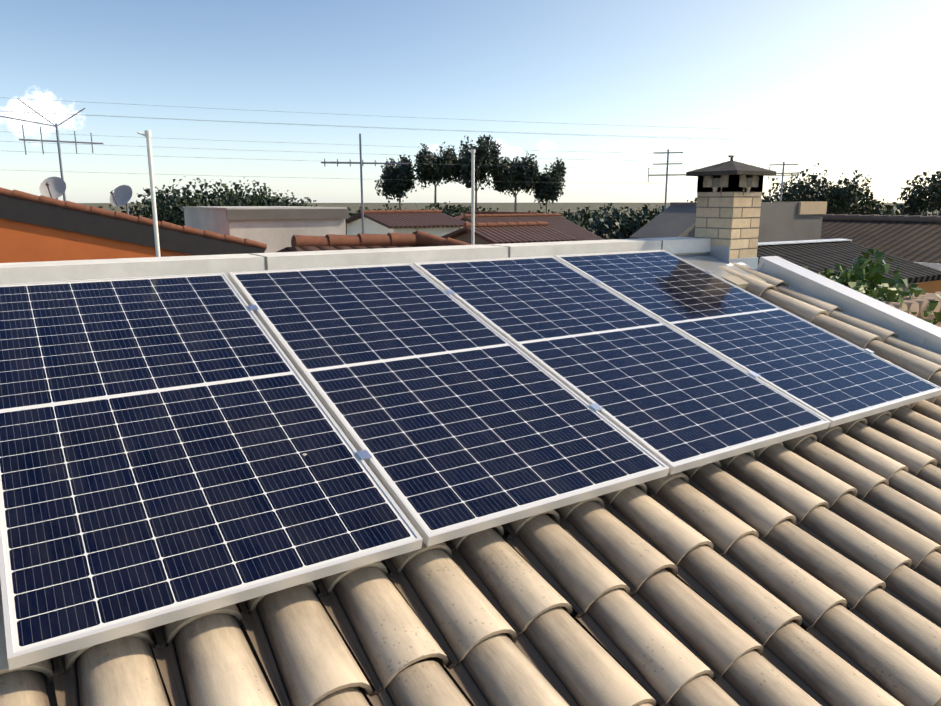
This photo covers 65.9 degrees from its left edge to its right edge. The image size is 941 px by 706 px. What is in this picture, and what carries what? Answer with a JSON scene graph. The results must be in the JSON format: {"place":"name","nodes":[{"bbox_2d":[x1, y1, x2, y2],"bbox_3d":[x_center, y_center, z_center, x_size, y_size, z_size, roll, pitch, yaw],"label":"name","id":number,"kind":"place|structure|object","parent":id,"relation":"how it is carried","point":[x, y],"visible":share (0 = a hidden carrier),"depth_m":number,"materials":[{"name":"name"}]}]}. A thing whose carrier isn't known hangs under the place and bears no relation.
{"place":"outdoors","nodes":[
{"label":"outdoors","id":0,"kind":"place"},
{"bbox_2d":[0,187,266,262],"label":"neighbour house","id":1,"kind":"structure","parent":0,"point":[36,228],"depth_m":12.02,"materials":[{"name":"orange paint"}]},
{"bbox_2d":[0,99,102,201],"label":"tv antenna","id":2,"kind":"object","parent":1,"relation":"on","point":[55,125],"visible":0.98,"depth_m":12.92,"materials":[{"name":"silver metal"}]},
{"bbox_2d":[39,177,65,198],"bbox_3d":[-7.443,-2.851,12.931,0.386,0.580,0.391,7,14,30],"label":"satellite dish","id":3,"kind":"object","parent":1,"relation":"on","point":[53,187],"visible":0.9,"depth_m":12.97,"materials":[{"name":"grey metal"}]},
{"bbox_2d":[110,185,131,213],"bbox_3d":[-6.391,-2.728,13.294,0.386,0.695,0.392,-8,14,-33],"label":"satellite dish","id":4,"kind":"object","parent":1,"relation":"on","point":[121,195],"visible":0.88,"depth_m":13.34,"materials":[{"name":"grey metal"}]},
{"bbox_2d":[182,206,348,252],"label":"white building","id":5,"kind":"structure","parent":0,"point":[275,228],"depth_m":21.48,"materials":[{"name":"white paint"}]},
{"bbox_2d":[277,231,479,251],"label":"house","id":6,"kind":"structure","parent":0,"point":[299,243],"depth_m":8.89,"materials":[{"name":"red tile"}]},
{"bbox_2d":[321,134,408,233],"bbox_3d":[-2.293,-1.476,16.389,1.900,6.673,0.056,-3,12,-13],"label":"tv antenna","id":7,"kind":"object","parent":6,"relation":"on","point":[361,162],"visible":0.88,"depth_m":15.84,"materials":[{"name":"silver metal"}]},
{"bbox_2d":[345,209,466,236],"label":"house","id":8,"kind":"structure","parent":0,"point":[439,223],"depth_m":29.58,"materials":[{"name":"red tile"}]},
{"bbox_2d":[0,0,940,202],"label":"sky","id":9,"kind":"structure","parent":0,"point":[848,70],"materials":[{"name":"blue"}]},
{"bbox_2d":[468,149,474,244],"bbox_3d":[0.011,-1.027,6.916,0.076,1.762,0.046,-8,14,-33],"label":"white mast","id":10,"kind":"object","parent":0,"point":[472,151],"visible":0.75,"depth_m":6.82,"materials":[{"name":"white metal"}]},
{"bbox_2d":[454,211,538,219],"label":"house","id":11,"kind":"structure","parent":0,"point":[459,217],"depth_m":46.81,"materials":[{"name":"red tile"}]},
{"bbox_2d":[78,203,940,239],"bbox_3d":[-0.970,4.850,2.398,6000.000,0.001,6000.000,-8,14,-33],"label":"ground","id":12,"kind":"structure","parent":0,"point":[509,207],"depth_m":791.73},
{"bbox_2d":[98,204,132,214],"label":"bush","id":13,"kind":"object","parent":12,"relation":"on","point":[111,209],"visible":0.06,"depth_m":82.34,"materials":[{"name":"green plant"}]},
{"bbox_2d":[137,130,160,256],"bbox_3d":[-1.688,1.589,4.325,0.068,5.597,0.033,-8,14,-33],"label":"white mast","id":14,"kind":"object","parent":12,"relation":"on","point":[147,135],"visible":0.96,"depth_m":3.82,"materials":[{"name":"white metal"}]},
{"bbox_2d":[122,177,302,225],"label":"tree","id":15,"kind":"object","parent":12,"relation":"on","point":[169,208],"visible":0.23,"depth_m":48.16,"materials":[{"name":"green plant"}]},
{"bbox_2d":[249,186,317,206],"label":"tree","id":16,"kind":"object","parent":12,"relation":"on","point":[305,204],"depth_m":54.83,"materials":[{"name":"green plant"}]},
{"bbox_2d":[0,237,710,283],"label":"house walls","id":17,"kind":"structure","parent":12,"relation":"on","point":[27,272],"depth_m":3.82,"materials":[{"name":"paint"}]},
{"bbox_2d":[43,286,939,705],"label":"roof deck","id":18,"kind":"structure","parent":17,"relation":"attached to","point":[51,694],"depth_m":1.86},
{"bbox_2d":[0,272,422,669],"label":"solar panel frame","id":19,"kind":"object","parent":18,"relation":"on","point":[173,448],"visible":1,"depth_m":2.17,"materials":[{"name":"blue glass"}]},
{"bbox_2d":[228,263,669,546],"bbox_3d":[-0.229,0.027,3.065,1.000,0.035,2.000,-8,32,-33],"label":"solar panel frame","id":20,"kind":"object","parent":18,"relation":"on","point":[453,416],"visible":0.98,"depth_m":2.78,"materials":[{"name":"blue glass"}]},
{"bbox_2d":[0,361,940,705],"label":"roof tiles","id":21,"kind":"object","parent":18,"relation":"on","point":[806,569],"visible":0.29,"depth_m":2.10,"materials":[{"name":"beige ceramic"}]},
{"bbox_2d":[248,270,873,464],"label":"clamps","id":22,"kind":"object","parent":18,"relation":"on","point":[365,455],"visible":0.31,"depth_m":3.17,"materials":[{"name":"silver metal"}]},
{"bbox_2d":[413,255,829,474],"bbox_3d":[0.622,-0.088,3.615,1.000,0.035,2.000,-8,32,-33],"label":"solar panel frame","id":23,"kind":"object","parent":18,"relation":"on","point":[674,400],"visible":0.83,"depth_m":3.37,"materials":[{"name":"blue glass"}]},
{"bbox_2d":[675,254,779,289],"bbox_3d":[-0.960,-0.221,3.459,7.300,0.045,0.560,-8,32,-33],"label":"corner apron sheet","id":24,"kind":"object","parent":18,"relation":"on","point":[708,262],"visible":0.19,"depth_m":5.26,"materials":[{"name":"grey metal"}]},
{"bbox_2d":[554,250,940,426],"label":"solar panel frame","id":25,"kind":"object","parent":18,"relation":"on","point":[834,380],"visible":0.83,"depth_m":3.95,"materials":[{"name":"blue glass"}]},
{"bbox_2d":[718,263,940,386],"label":"roof tiles","id":26,"kind":"object","parent":18,"relation":"on","point":[892,347],"visible":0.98,"depth_m":4.57,"materials":[{"name":"beige ceramic"}]},
{"bbox_2d":[686,155,775,268],"bbox_3d":[1.960,-0.776,5.579,0.497,1.436,0.497,-8,14,-33],"label":"chimney stack","id":27,"kind":"object","parent":17,"relation":"on","point":[728,206],"visible":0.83,"depth_m":5.42,"materials":[{"name":"brick"}]},
{"bbox_2d":[757,256,940,354],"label":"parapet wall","id":28,"kind":"structure","parent":17,"relation":"attached to","point":[909,328],"depth_m":4.81,"materials":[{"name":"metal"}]},
{"bbox_2d":[350,207,368,215],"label":"bush","id":29,"kind":"object","parent":12,"relation":"on","point":[358,211],"depth_m":160.04,"materials":[{"name":"green plant"}]},
{"bbox_2d":[374,153,416,209],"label":"eucalyptus tree","id":30,"kind":"object","parent":12,"relation":"on","point":[399,182],"visible":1,"depth_m":143.68,"materials":[{"name":"green plant"}]},
{"bbox_2d":[373,203,479,213],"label":"bush","id":31,"kind":"object","parent":12,"relation":"on","point":[434,207],"visible":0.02,"depth_m":139.29,"materials":[{"name":"green plant"}]},
{"bbox_2d":[414,142,463,208],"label":"eucalyptus tree","id":32,"kind":"object","parent":12,"relation":"on","point":[428,166],"visible":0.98,"depth_m":144.05,"materials":[{"name":"green plant"}]},
{"bbox_2d":[427,201,478,216],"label":"bush","id":33,"kind":"object","parent":12,"relation":"on","point":[452,213],"visible":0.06,"depth_m":68.60,"materials":[{"name":"green plant"}]},
{"bbox_2d":[427,202,498,214],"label":"bush","id":34,"kind":"object","parent":12,"relation":"on","point":[465,208],"visible":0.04,"depth_m":157.92,"materials":[{"name":"green plant"}]},
{"bbox_2d":[0,97,934,184],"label":"utility poles and wires","id":35,"kind":"object","parent":12,"relation":"on","point":[462,148],"visible":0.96,"depth_m":36.55,"materials":[{"name":"grey"}]},
{"bbox_2d":[457,134,502,210],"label":"eucalyptus tree","id":36,"kind":"object","parent":12,"relation":"on","point":[485,152],"visible":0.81,"depth_m":143.58,"materials":[{"name":"green plant"}]},
{"bbox_2d":[490,151,539,211],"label":"eucalyptus tree","id":37,"kind":"object","parent":12,"relation":"on","point":[516,174],"visible":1,"depth_m":144.32,"materials":[{"name":"green plant"}]},
{"bbox_2d":[445,209,601,231],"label":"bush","id":38,"kind":"object","parent":12,"relation":"on","point":[582,223],"depth_m":103.55,"materials":[{"name":"green plant"}]},
{"bbox_2d":[532,157,566,213],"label":"eucalyptus tree","id":39,"kind":"object","parent":12,"relation":"on","point":[546,189],"visible":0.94,"depth_m":146.46,"materials":[{"name":"green plant"}]},
{"bbox_2d":[528,207,619,227],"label":"bush","id":40,"kind":"object","parent":12,"relation":"on","point":[564,216],"visible":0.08,"depth_m":151.29,"materials":[{"name":"green plant"}]},
{"bbox_2d":[568,216,605,239],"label":"bush","id":41,"kind":"object","parent":12,"relation":"on","point":[572,220],"visible":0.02,"depth_m":99.39,"materials":[{"name":"green plant"}]},
{"bbox_2d":[555,203,662,226],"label":"bush","id":42,"kind":"object","parent":12,"relation":"on","point":[585,217],"visible":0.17,"depth_m":142.18,"materials":[{"name":"green plant"}]},
{"bbox_2d":[577,206,663,239],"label":"bush","id":43,"kind":"object","parent":12,"relation":"on","point":[632,224],"visible":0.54,"depth_m":90.96,"materials":[{"name":"green plant"}]},
{"bbox_2d":[648,149,685,209],"bbox_3d":[6.396,-3.158,23.960,1.310,6.875,0.501,4,13,20],"label":"tv antenna","id":44,"kind":"object","parent":12,"relation":"on","point":[667,164],"visible":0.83,"depth_m":23.44,"materials":[{"name":"silver metal"}]},
{"bbox_2d":[768,162,799,200],"bbox_3d":[10.826,-3.358,25.639,1.014,6.582,0.500,6,13,26],"label":"tv antenna","id":45,"kind":"object","parent":12,"relation":"on","point":[792,174],"visible":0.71,"depth_m":25.05,"materials":[{"name":"silver metal"}]},
{"bbox_2d":[761,164,888,214],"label":"tree","id":46,"kind":"object","parent":12,"relation":"on","point":[838,199],"visible":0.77,"depth_m":51.81,"materials":[{"name":"green plant"}]},
{"bbox_2d":[761,199,924,215],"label":"bush","id":47,"kind":"object","parent":12,"relation":"on","point":[889,208],"visible":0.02,"depth_m":74.75,"materials":[{"name":"green plant"}]},
{"bbox_2d":[757,238,940,295],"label":"house","id":48,"kind":"structure","parent":12,"relation":"on","point":[818,256],"depth_m":10.96,"materials":[{"name":"metal"}]},
{"bbox_2d":[801,247,940,324],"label":"yard tree","id":49,"kind":"object","parent":12,"relation":"on","point":[859,278],"visible":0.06,"depth_m":8.11,"materials":[{"name":"green plant"}]},
{"bbox_2d":[842,202,924,215],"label":"bush","id":50,"kind":"object","parent":12,"relation":"on","point":[880,213],"visible":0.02,"depth_m":114.81,"materials":[{"name":"green plant"}]},
{"bbox_2d":[881,292,940,326],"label":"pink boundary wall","id":51,"kind":"structure","parent":12,"relation":"on","point":[919,304],"depth_m":7.85,"materials":[{"name":"concrete"}]},
{"bbox_2d":[893,169,940,215],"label":"tree","id":52,"kind":"object","parent":12,"relation":"on","point":[915,203],"visible":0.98,"depth_m":51.39,"materials":[{"name":"green plant"}]},
{"bbox_2d":[441,221,577,244],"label":"house","id":53,"kind":"structure","parent":0,"point":[508,232],"depth_m":21.97,"materials":[{"name":"red tile"}]},
{"bbox_2d":[460,213,604,240],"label":"house","id":54,"kind":"structure","parent":0,"point":[557,221],"depth_m":34.67,"materials":[{"name":"red tile"}]},
{"bbox_2d":[629,201,826,241],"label":"grey building","id":55,"kind":"structure","parent":0,"point":[789,220],"depth_m":16.41,"materials":[{"name":"grey paint"}]},
{"bbox_2d":[821,214,940,294],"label":"house","id":56,"kind":"structure","parent":0,"point":[915,238],"depth_m":18.03,"materials":[{"name":"grey tile"}]}
]}

